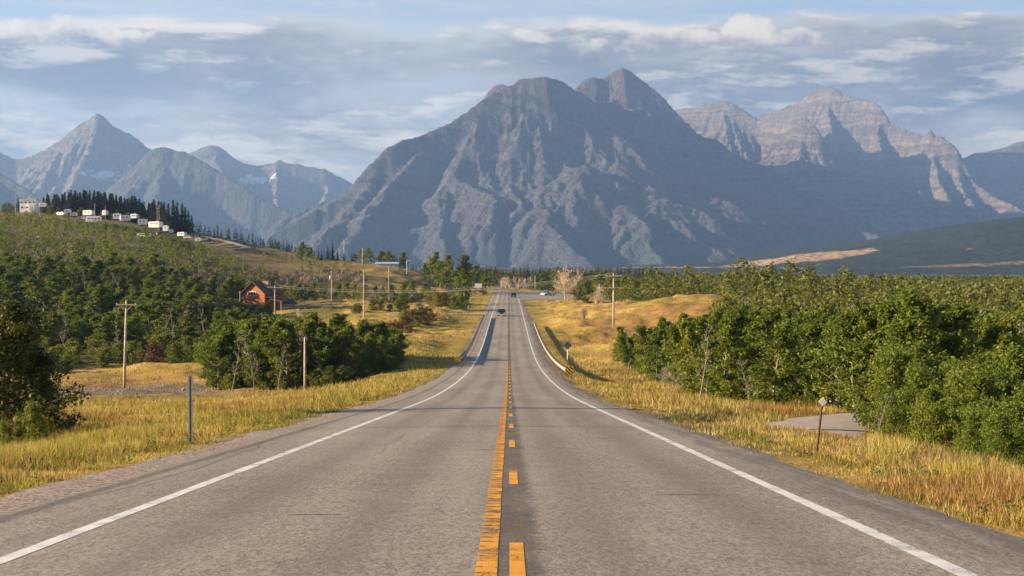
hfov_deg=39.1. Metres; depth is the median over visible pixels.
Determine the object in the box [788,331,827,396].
aspen tree
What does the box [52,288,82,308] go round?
slope tree
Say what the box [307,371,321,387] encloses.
leafy shrub
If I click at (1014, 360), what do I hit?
aspen tree
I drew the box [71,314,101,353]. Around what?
slope tree
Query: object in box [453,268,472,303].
birch tree
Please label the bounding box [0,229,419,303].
grey brush
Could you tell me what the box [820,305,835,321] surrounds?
aspen tree
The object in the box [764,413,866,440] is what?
driveway
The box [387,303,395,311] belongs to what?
field shrub
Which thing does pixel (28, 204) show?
white building
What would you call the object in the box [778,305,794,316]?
aspen tree
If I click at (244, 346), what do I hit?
bare tree
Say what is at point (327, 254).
fir tree
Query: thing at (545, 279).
junction tree
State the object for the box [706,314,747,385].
aspen tree
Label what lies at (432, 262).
dark tree
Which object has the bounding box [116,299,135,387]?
utility pole
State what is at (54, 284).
slope tree
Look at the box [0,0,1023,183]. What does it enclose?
sky
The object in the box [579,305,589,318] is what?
dry shrub
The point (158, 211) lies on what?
fir tree
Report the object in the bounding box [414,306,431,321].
gully shrub
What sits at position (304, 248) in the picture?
crest tree
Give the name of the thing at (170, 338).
leafy shrub
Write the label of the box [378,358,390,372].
leafy shrub
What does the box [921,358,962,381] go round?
leafy shrub
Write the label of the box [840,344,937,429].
leafy shrub
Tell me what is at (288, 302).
parked van
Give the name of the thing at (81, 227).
slope undergrowth
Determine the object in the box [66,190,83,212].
fir tree
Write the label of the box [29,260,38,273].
slope tree
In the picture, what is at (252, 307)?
garden shrub
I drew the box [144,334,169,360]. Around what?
leafy shrub
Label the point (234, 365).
bare tree
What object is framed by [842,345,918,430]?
leafy shrub
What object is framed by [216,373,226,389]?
leafy shrub
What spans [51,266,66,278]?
slope tree
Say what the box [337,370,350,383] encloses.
leafy shrub
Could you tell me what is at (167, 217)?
fir tree
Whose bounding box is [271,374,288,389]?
leafy shrub
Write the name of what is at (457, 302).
roadside shrub
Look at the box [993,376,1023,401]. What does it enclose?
leafy shrub
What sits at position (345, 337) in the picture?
roadside tree
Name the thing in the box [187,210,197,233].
fir tree
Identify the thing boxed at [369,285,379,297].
hedgerow tree
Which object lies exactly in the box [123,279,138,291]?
slope tree
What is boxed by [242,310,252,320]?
garden shrub
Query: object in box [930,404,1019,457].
leafy shrub
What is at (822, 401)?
delineator post
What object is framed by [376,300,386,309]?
field shrub
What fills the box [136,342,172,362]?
leafy shrub
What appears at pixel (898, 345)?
leafy shrub
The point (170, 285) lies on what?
slope tree
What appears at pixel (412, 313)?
gully shrub
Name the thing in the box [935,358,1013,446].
leafy shrub
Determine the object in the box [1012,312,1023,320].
aspen tree
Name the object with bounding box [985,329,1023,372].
aspen tree
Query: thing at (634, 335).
aspen tree
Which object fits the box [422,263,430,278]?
dark tree
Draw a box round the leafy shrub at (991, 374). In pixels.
[968,367,1002,383]
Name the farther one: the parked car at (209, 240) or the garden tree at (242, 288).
the parked car at (209, 240)
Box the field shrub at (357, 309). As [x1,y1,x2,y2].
[350,304,364,313]
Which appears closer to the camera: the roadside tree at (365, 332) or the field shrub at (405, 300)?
the roadside tree at (365, 332)
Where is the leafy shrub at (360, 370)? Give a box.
[354,365,366,380]
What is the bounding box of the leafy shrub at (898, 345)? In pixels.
[865,334,934,426]
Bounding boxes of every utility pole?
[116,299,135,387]
[267,286,281,315]
[304,337,305,388]
[329,271,331,304]
[363,270,364,302]
[610,273,614,326]
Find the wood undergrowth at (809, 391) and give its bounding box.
[610,342,863,409]
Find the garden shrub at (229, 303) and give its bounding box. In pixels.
[216,298,238,310]
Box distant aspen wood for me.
[547,255,1023,322]
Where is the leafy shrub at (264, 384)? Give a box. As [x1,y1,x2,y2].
[253,373,271,389]
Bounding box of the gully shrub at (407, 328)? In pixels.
[403,324,416,332]
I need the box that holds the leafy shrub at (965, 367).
[942,359,1003,407]
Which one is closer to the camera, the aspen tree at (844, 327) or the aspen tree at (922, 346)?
the aspen tree at (922, 346)
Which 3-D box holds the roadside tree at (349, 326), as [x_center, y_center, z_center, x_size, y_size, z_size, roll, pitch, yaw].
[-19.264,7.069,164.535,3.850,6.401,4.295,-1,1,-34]
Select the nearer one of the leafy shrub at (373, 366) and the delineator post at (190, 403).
the delineator post at (190, 403)
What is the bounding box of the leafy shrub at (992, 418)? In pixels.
[949,407,1023,463]
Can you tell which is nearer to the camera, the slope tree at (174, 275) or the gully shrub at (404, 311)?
the gully shrub at (404, 311)
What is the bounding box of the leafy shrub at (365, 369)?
[358,362,371,378]
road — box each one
[0,288,1023,575]
[389,312,484,314]
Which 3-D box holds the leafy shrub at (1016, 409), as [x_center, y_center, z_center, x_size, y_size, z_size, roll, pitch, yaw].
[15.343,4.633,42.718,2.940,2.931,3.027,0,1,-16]
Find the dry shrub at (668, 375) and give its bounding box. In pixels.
[661,364,676,384]
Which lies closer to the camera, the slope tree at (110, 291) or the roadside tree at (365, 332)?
the roadside tree at (365, 332)
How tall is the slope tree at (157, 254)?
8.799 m
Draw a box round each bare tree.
[59,316,68,343]
[141,318,150,344]
[162,307,176,344]
[196,308,210,332]
[226,340,246,391]
[238,330,259,389]
[240,330,249,368]
[271,343,290,388]
[295,331,308,387]
[553,266,584,300]
[593,290,602,302]
[597,283,608,303]
[691,326,718,397]
[737,360,753,404]
[867,395,890,433]
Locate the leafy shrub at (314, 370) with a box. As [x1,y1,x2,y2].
[306,368,319,385]
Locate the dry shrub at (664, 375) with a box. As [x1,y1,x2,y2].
[658,366,669,384]
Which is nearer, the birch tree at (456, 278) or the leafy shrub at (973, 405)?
the leafy shrub at (973, 405)
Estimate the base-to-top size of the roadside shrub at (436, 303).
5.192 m
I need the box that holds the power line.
[280,273,608,290]
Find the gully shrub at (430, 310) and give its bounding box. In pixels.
[422,306,435,317]
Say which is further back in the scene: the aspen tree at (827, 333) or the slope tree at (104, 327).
the slope tree at (104, 327)
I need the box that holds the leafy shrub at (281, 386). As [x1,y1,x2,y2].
[275,376,290,389]
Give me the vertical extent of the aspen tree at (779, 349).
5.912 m
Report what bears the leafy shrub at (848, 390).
on the ground at (536, 310)
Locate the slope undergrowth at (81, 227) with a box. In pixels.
[0,209,269,367]
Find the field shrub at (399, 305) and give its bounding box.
[392,299,408,311]
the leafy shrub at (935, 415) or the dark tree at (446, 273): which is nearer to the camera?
the leafy shrub at (935, 415)
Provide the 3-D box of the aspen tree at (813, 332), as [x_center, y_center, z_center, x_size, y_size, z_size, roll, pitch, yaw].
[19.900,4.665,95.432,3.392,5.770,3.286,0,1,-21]
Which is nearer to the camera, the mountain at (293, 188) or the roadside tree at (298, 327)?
the roadside tree at (298, 327)
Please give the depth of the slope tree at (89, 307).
271.59 m
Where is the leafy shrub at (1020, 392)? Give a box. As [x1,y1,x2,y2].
[1010,382,1023,406]
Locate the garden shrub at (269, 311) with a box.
[265,309,273,316]
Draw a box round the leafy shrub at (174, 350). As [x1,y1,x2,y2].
[164,342,185,363]
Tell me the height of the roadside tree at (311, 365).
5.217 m
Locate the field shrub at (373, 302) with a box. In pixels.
[367,298,380,309]
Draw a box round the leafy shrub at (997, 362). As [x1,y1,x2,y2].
[970,359,1001,372]
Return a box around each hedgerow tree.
[285,281,292,295]
[317,284,326,298]
[334,284,342,298]
[340,280,351,298]
[348,284,356,298]
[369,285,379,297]
[378,286,387,300]
[387,285,400,301]
[396,291,406,301]
[399,282,410,297]
[406,279,416,298]
[414,283,427,299]
[423,286,432,299]
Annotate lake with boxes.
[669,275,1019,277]
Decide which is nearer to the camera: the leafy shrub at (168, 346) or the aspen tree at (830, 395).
the aspen tree at (830, 395)
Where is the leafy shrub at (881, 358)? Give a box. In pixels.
[864,353,921,425]
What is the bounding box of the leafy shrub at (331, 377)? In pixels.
[316,365,340,386]
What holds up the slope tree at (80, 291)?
on the ground at (536, 310)
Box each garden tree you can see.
[216,284,231,303]
[219,278,237,299]
[224,274,242,299]
[234,276,244,299]
[280,285,290,297]
[289,286,302,301]
[299,286,310,301]
[306,286,318,302]
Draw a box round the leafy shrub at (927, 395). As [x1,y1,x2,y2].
[885,385,953,446]
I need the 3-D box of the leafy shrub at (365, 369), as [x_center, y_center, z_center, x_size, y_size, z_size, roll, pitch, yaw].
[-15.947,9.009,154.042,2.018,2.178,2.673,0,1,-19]
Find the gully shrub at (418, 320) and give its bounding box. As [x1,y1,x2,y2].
[410,315,422,327]
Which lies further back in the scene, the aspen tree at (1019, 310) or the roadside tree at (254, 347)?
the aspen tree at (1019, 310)
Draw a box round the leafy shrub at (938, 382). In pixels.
[917,374,958,442]
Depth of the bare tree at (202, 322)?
226.89 m
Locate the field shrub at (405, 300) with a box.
[400,297,411,310]
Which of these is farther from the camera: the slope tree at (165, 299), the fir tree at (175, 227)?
the fir tree at (175, 227)
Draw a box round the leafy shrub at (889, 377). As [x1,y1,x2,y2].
[863,368,908,437]
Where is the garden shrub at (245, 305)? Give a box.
[237,304,250,309]
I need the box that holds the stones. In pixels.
[58,367,460,397]
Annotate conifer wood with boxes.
[195,222,1010,286]
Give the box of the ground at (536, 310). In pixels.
[0,210,1023,537]
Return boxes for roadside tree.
[192,337,217,389]
[193,325,239,389]
[194,329,217,384]
[196,339,234,388]
[197,331,209,370]
[213,322,240,340]
[217,319,254,371]
[221,318,261,386]
[236,329,269,386]
[239,337,271,384]
[251,324,272,372]
[252,316,293,388]
[259,329,306,388]
[260,314,276,320]
[264,314,312,386]
[266,320,273,326]
[288,317,301,332]
[289,317,316,381]
[292,324,301,354]
[294,314,330,364]
[295,341,322,384]
[301,327,339,382]
[307,334,335,371]
[308,311,327,328]
[325,327,361,380]
[328,335,351,367]
[329,313,347,328]
[329,330,358,369]
[331,322,355,359]
[332,327,350,364]
[346,332,362,368]
[346,336,370,379]
[349,332,381,370]
[353,319,372,334]
[359,336,381,369]
[362,330,386,362]
[367,323,376,333]
[374,321,391,349]
[377,335,396,361]
[386,338,401,363]
[389,327,397,355]
[393,328,410,352]
[393,333,408,362]
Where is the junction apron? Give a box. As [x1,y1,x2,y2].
[519,292,575,299]
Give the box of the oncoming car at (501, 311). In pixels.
[497,309,505,315]
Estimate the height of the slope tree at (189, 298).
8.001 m
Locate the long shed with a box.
[375,261,398,268]
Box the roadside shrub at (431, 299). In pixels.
[424,293,437,307]
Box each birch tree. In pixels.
[452,276,461,298]
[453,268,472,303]
[478,277,487,294]
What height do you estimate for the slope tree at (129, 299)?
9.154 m
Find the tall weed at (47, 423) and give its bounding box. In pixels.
[43,414,55,440]
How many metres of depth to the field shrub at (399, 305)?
355.83 m
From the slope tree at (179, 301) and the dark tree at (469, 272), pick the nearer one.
the slope tree at (179, 301)
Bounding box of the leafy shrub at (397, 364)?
[389,359,402,370]
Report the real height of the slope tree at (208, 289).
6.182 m
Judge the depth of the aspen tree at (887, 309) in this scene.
74.72 m
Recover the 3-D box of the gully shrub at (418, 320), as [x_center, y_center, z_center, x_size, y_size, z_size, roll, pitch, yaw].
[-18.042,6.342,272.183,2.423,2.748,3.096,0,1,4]
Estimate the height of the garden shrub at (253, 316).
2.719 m
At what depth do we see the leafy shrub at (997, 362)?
58.36 m
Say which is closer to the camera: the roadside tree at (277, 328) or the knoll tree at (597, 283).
the roadside tree at (277, 328)
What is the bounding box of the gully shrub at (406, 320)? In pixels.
[399,314,414,325]
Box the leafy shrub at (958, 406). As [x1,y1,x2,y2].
[940,395,991,446]
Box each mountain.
[0,114,150,201]
[0,173,45,209]
[102,147,297,243]
[188,145,352,213]
[256,67,887,267]
[674,101,930,235]
[758,87,1023,228]
[963,141,1023,209]
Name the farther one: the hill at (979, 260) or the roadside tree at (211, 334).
the hill at (979, 260)
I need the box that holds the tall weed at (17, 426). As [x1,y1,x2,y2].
[9,418,29,443]
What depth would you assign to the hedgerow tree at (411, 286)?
428.04 m
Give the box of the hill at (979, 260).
[591,217,1023,274]
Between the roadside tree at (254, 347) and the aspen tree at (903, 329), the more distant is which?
the roadside tree at (254, 347)
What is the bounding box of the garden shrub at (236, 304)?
[232,301,244,307]
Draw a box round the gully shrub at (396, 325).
[387,322,403,329]
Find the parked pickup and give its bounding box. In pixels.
[540,291,551,295]
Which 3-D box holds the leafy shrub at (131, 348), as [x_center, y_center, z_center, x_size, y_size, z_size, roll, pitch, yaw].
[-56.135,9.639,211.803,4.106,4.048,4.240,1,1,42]
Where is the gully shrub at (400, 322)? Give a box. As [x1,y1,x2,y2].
[393,319,404,331]
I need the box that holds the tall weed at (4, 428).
[0,419,20,449]
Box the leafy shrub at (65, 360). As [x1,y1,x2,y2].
[56,355,77,373]
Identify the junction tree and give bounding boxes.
[486,273,492,286]
[490,271,497,285]
[530,272,538,288]
[534,272,546,289]
[540,271,549,288]
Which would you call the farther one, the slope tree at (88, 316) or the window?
the window
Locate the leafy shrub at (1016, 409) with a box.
[990,395,1023,426]
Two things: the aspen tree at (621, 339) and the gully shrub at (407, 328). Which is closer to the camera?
the aspen tree at (621, 339)
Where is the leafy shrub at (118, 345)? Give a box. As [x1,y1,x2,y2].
[110,342,123,360]
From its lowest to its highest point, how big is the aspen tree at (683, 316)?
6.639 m
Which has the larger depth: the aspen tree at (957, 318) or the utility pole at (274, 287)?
the utility pole at (274, 287)
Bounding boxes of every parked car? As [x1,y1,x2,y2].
[156,231,166,234]
[183,235,193,238]
[204,238,215,241]
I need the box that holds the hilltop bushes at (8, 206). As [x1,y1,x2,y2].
[0,202,172,224]
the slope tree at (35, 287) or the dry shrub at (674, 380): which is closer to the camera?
the dry shrub at (674, 380)
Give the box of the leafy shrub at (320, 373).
[307,368,324,385]
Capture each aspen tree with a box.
[612,326,627,361]
[616,334,635,362]
[618,336,637,368]
[631,325,658,374]
[632,333,638,355]
[637,330,674,380]
[639,326,658,353]
[651,329,672,364]
[656,316,670,357]
[659,321,709,382]
[664,321,703,385]
[670,320,712,395]
[670,330,706,390]
[674,312,693,327]
[689,332,727,396]
[693,316,710,351]
[698,325,749,400]
[705,310,721,322]
[705,314,719,336]
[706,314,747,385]
[712,305,748,375]
[714,306,724,317]
[725,304,737,314]
[735,305,781,399]
[735,328,766,399]
[741,302,753,316]
[741,308,761,342]
[746,318,803,405]
[749,331,808,390]
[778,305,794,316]
[781,306,796,320]
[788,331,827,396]
[790,312,823,368]
[790,315,827,395]
[792,309,806,332]
[803,314,846,401]
[806,324,857,408]
[811,310,826,323]
[818,310,874,408]
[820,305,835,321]
[827,314,834,323]
[843,299,861,310]
[843,303,886,386]
[846,351,877,426]
[859,297,869,307]
[863,294,935,393]
[868,302,903,339]
[869,285,950,359]
[884,318,938,363]
[911,339,944,369]
[928,299,986,356]
[928,302,967,344]
[929,325,980,353]
[933,329,972,368]
[949,340,982,364]
[965,316,982,350]
[969,306,981,316]
[969,341,1002,370]
[970,323,1023,356]
[973,313,1021,359]
[976,315,1000,342]
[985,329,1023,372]
[998,342,1023,385]
[1008,304,1020,314]
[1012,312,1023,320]
[1015,307,1023,318]
[1015,308,1023,348]
[1015,316,1023,334]
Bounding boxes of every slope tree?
[0,252,9,262]
[0,253,14,272]
[0,271,20,289]
[0,281,19,304]
[4,293,27,304]
[5,258,27,276]
[10,276,55,311]
[14,265,31,281]
[16,283,31,306]
[18,262,31,274]
[19,253,31,263]
[19,255,36,273]
[24,318,50,344]
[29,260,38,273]
[32,265,56,281]
[33,275,72,312]
[34,323,62,352]
[37,255,59,275]
[39,313,50,341]
[42,311,74,344]
[45,274,82,306]
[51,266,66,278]
[52,254,67,270]
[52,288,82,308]
[52,313,72,330]
[59,324,82,344]
[61,304,80,321]
[65,255,93,283]
[66,312,94,342]
[69,304,89,337]
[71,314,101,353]
[73,287,90,305]
[75,292,91,304]
[78,284,112,316]
[82,318,113,349]
[83,302,102,315]
[85,263,102,280]
[87,280,98,292]
[88,260,113,284]
[90,287,116,316]
[90,298,104,313]
[92,312,140,348]
[100,269,113,284]
[101,251,122,275]
[105,289,127,313]
[106,287,116,307]
[109,282,119,290]
[111,302,141,340]
[116,256,135,279]
[117,313,144,344]
[118,290,146,307]
[119,276,126,288]
[119,296,145,335]
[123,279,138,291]
[125,266,146,287]
[129,302,162,335]
[131,313,183,349]
[133,289,166,322]
[133,315,161,351]
[137,286,159,299]
[139,255,165,275]
[141,251,169,274]
[141,278,159,292]
[141,292,169,323]
[142,272,160,285]
[144,266,169,286]
[157,281,182,296]
[161,271,181,288]
[161,288,184,318]
[162,296,175,323]
[165,293,205,325]
[167,268,175,280]
[168,300,183,329]
[174,315,198,338]
[175,279,200,294]
[177,266,193,279]
[177,303,204,322]
[182,276,205,294]
[182,326,200,350]
[189,285,206,298]
[194,276,201,291]
[194,320,211,334]
[195,294,223,314]
[198,298,223,324]
[202,275,219,295]
[202,287,219,307]
[210,308,240,327]
[211,310,227,330]
[212,307,225,327]
[228,306,251,319]
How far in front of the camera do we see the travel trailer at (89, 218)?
671.12 m
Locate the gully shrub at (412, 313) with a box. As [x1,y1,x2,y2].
[406,309,422,323]
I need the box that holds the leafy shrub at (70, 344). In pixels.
[59,340,91,364]
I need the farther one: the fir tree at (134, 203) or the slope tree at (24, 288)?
the fir tree at (134, 203)
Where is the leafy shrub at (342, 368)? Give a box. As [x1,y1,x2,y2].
[335,364,359,384]
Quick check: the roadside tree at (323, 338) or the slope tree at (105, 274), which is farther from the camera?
the slope tree at (105, 274)
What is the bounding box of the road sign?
[564,341,571,361]
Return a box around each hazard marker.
[455,356,460,362]
[565,366,572,378]
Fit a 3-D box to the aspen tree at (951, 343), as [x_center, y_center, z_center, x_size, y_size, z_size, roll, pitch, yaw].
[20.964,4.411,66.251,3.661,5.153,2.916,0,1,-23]
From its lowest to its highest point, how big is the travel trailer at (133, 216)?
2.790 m
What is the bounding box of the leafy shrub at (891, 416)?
[866,401,937,443]
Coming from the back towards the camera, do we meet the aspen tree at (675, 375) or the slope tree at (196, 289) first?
the slope tree at (196, 289)
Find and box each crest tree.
[294,247,303,258]
[299,241,309,258]
[306,247,314,257]
[357,249,364,261]
[363,248,373,262]
[373,252,383,261]
[378,251,387,261]
[384,250,397,261]
[394,252,407,268]
[402,260,408,268]
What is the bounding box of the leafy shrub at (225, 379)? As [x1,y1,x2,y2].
[219,372,243,390]
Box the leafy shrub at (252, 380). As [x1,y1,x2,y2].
[243,368,263,387]
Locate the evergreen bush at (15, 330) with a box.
[0,299,90,435]
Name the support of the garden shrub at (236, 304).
on the ground at (536, 310)
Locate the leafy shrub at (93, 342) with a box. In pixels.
[84,338,106,359]
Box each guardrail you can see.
[456,315,484,364]
[534,322,572,378]
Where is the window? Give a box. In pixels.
[248,291,255,295]
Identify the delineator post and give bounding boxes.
[188,376,193,445]
[815,398,826,452]
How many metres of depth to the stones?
152.24 m
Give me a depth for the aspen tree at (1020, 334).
77.58 m
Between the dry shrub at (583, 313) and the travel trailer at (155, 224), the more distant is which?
the travel trailer at (155, 224)
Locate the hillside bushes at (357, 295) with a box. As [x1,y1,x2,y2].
[261,250,417,304]
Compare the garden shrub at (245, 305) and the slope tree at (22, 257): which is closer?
the garden shrub at (245, 305)
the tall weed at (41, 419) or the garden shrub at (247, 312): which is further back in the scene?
the garden shrub at (247, 312)
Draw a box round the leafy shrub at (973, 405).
[941,396,995,452]
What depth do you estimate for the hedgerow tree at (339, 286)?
427.75 m
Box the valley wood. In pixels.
[477,267,1023,285]
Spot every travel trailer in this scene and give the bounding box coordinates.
[39,203,46,207]
[83,210,94,215]
[86,216,101,222]
[102,210,107,215]
[111,213,121,219]
[120,215,130,221]
[130,214,138,218]
[138,219,147,225]
[148,221,162,227]
[163,225,168,231]
[177,232,186,236]
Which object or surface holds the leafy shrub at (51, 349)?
on the ground at (536, 310)
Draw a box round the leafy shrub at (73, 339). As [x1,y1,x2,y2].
[67,337,86,351]
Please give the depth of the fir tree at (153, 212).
743.76 m
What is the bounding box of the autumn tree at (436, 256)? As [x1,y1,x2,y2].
[425,252,439,279]
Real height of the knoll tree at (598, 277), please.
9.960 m
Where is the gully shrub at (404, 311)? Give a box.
[395,309,408,323]
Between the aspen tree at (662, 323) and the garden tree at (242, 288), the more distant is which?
the garden tree at (242, 288)
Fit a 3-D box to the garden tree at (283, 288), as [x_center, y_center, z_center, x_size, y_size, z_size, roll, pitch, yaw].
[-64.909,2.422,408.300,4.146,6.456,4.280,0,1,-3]
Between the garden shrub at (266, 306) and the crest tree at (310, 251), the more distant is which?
the crest tree at (310, 251)
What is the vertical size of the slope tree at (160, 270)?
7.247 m
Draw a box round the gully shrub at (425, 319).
[420,315,431,325]
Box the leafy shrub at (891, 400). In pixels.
[874,390,921,435]
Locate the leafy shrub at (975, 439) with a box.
[938,420,1004,460]
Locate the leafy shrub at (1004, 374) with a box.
[970,358,1015,382]
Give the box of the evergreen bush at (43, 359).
[3,343,84,432]
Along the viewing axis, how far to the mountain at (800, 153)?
10747.65 m
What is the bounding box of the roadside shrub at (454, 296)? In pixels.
[449,295,460,306]
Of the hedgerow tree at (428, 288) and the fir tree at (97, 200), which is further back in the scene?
the fir tree at (97, 200)
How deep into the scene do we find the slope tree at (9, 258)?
366.81 m
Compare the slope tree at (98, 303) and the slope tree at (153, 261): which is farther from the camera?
the slope tree at (153, 261)
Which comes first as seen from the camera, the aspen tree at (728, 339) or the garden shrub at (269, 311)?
the aspen tree at (728, 339)
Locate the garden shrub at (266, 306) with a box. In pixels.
[263,304,273,311]
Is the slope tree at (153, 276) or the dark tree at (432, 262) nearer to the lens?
the slope tree at (153, 276)
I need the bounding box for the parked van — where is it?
[282,298,296,304]
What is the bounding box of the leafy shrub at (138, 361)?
[134,349,157,363]
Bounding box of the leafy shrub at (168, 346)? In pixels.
[161,344,181,362]
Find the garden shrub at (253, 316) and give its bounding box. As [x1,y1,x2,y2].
[246,313,261,320]
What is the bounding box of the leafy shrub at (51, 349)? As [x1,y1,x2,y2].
[42,345,61,368]
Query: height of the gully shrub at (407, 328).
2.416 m
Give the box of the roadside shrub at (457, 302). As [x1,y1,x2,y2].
[448,299,460,309]
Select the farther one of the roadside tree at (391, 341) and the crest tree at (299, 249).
the crest tree at (299, 249)
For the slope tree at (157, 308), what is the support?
on the ground at (536, 310)
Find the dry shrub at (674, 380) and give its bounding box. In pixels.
[665,373,679,388]
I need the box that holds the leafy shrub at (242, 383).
[233,371,247,387]
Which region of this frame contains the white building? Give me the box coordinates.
[19,199,39,212]
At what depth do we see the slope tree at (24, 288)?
306.61 m
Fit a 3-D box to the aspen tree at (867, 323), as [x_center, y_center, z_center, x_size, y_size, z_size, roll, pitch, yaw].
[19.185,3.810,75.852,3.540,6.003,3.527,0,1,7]
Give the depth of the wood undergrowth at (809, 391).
95.55 m
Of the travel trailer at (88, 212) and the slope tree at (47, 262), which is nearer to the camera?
the slope tree at (47, 262)
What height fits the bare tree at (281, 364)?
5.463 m
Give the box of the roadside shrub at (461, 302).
[457,296,466,308]
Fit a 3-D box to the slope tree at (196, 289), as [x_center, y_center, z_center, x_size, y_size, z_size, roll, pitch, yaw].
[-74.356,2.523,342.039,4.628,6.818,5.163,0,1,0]
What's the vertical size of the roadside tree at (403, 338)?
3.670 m
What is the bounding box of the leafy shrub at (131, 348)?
[115,340,143,362]
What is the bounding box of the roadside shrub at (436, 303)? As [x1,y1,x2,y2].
[430,291,449,306]
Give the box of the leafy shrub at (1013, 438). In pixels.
[968,419,1023,469]
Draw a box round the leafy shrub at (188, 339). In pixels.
[179,335,195,358]
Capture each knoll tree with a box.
[565,273,578,297]
[572,287,583,302]
[575,273,592,294]
[575,280,585,302]
[581,280,594,302]
[590,272,607,296]
[591,280,604,302]
[602,276,612,302]
[614,280,625,300]
[620,275,633,298]
[632,280,641,298]
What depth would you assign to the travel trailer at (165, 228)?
651.30 m
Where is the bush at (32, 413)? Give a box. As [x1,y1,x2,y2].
[22,400,48,443]
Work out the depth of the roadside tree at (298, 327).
161.47 m
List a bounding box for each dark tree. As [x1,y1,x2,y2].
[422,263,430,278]
[426,258,439,279]
[433,254,456,287]
[433,261,449,285]
[440,270,450,288]
[450,254,473,283]
[457,261,474,288]
[467,264,483,285]
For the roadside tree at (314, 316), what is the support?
on the ground at (536, 310)
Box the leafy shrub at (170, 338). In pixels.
[154,332,182,357]
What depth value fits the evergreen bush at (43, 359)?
51.63 m
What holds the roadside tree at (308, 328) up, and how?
on the ground at (536, 310)
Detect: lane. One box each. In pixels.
[202,236,251,247]
[288,305,325,305]
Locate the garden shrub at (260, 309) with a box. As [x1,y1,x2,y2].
[255,307,267,312]
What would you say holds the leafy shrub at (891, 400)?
on the ground at (536, 310)
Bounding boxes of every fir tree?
[41,193,52,213]
[51,194,59,212]
[60,194,66,210]
[65,193,75,212]
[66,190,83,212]
[81,191,88,208]
[83,191,87,203]
[85,192,101,216]
[91,191,108,216]
[99,192,111,215]
[104,193,115,216]
[107,197,116,217]
[118,196,122,209]
[121,199,133,221]
[130,196,141,214]
[130,198,146,222]
[134,202,148,221]
[148,199,157,223]
[153,202,161,220]
[156,202,169,229]
[156,204,163,227]
[158,203,177,231]
[166,200,181,232]
[173,203,191,233]
[174,202,186,233]
[183,207,193,234]
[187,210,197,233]
[189,215,198,233]
[325,246,329,259]
[329,243,335,260]
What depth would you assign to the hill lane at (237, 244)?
674.98 m
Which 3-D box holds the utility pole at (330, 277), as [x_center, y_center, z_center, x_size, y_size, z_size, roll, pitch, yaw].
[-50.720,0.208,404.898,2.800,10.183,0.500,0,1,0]
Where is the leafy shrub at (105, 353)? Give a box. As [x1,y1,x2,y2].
[91,346,112,367]
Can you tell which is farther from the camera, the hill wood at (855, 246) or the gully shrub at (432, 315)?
the hill wood at (855, 246)
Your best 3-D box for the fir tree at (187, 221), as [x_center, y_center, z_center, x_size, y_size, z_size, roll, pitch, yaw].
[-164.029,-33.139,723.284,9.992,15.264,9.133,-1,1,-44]
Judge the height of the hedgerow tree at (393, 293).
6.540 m
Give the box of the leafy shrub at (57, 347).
[52,344,69,357]
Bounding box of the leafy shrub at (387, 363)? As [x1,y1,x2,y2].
[380,358,396,372]
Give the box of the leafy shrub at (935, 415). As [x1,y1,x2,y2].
[903,393,966,453]
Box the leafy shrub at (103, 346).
[94,344,113,360]
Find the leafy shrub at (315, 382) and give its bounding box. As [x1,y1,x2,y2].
[309,376,319,387]
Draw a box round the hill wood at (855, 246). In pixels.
[637,214,1022,273]
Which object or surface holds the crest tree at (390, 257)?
on the ground at (536, 310)
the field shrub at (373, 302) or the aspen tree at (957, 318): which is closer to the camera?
the aspen tree at (957, 318)
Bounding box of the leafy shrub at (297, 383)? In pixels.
[290,379,301,389]
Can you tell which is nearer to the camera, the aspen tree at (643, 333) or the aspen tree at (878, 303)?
the aspen tree at (878, 303)
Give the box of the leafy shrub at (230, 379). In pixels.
[225,373,241,389]
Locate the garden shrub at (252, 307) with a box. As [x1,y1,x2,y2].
[248,304,256,311]
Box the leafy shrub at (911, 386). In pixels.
[857,381,923,438]
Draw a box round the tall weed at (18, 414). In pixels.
[8,410,33,443]
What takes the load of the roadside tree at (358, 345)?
on the ground at (536, 310)
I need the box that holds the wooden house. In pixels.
[239,281,293,310]
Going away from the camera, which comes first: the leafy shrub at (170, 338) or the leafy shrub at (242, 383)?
the leafy shrub at (242, 383)
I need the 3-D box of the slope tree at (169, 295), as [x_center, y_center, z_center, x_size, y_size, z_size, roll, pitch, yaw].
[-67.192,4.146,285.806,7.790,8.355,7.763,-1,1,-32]
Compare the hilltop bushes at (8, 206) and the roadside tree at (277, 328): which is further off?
the hilltop bushes at (8, 206)
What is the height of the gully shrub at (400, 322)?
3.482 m
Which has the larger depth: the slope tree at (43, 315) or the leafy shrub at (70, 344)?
the slope tree at (43, 315)
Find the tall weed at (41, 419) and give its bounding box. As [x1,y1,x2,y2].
[31,414,50,439]
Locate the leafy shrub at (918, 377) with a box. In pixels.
[880,356,969,405]
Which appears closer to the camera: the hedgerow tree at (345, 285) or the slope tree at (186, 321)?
the slope tree at (186, 321)
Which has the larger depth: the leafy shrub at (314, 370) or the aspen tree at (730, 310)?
the aspen tree at (730, 310)
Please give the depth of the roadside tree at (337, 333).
161.17 m
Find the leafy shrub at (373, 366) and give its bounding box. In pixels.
[371,361,381,373]
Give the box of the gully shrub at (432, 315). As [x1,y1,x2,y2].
[428,312,438,320]
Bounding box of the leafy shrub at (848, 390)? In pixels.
[840,346,915,423]
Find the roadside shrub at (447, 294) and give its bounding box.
[438,291,453,307]

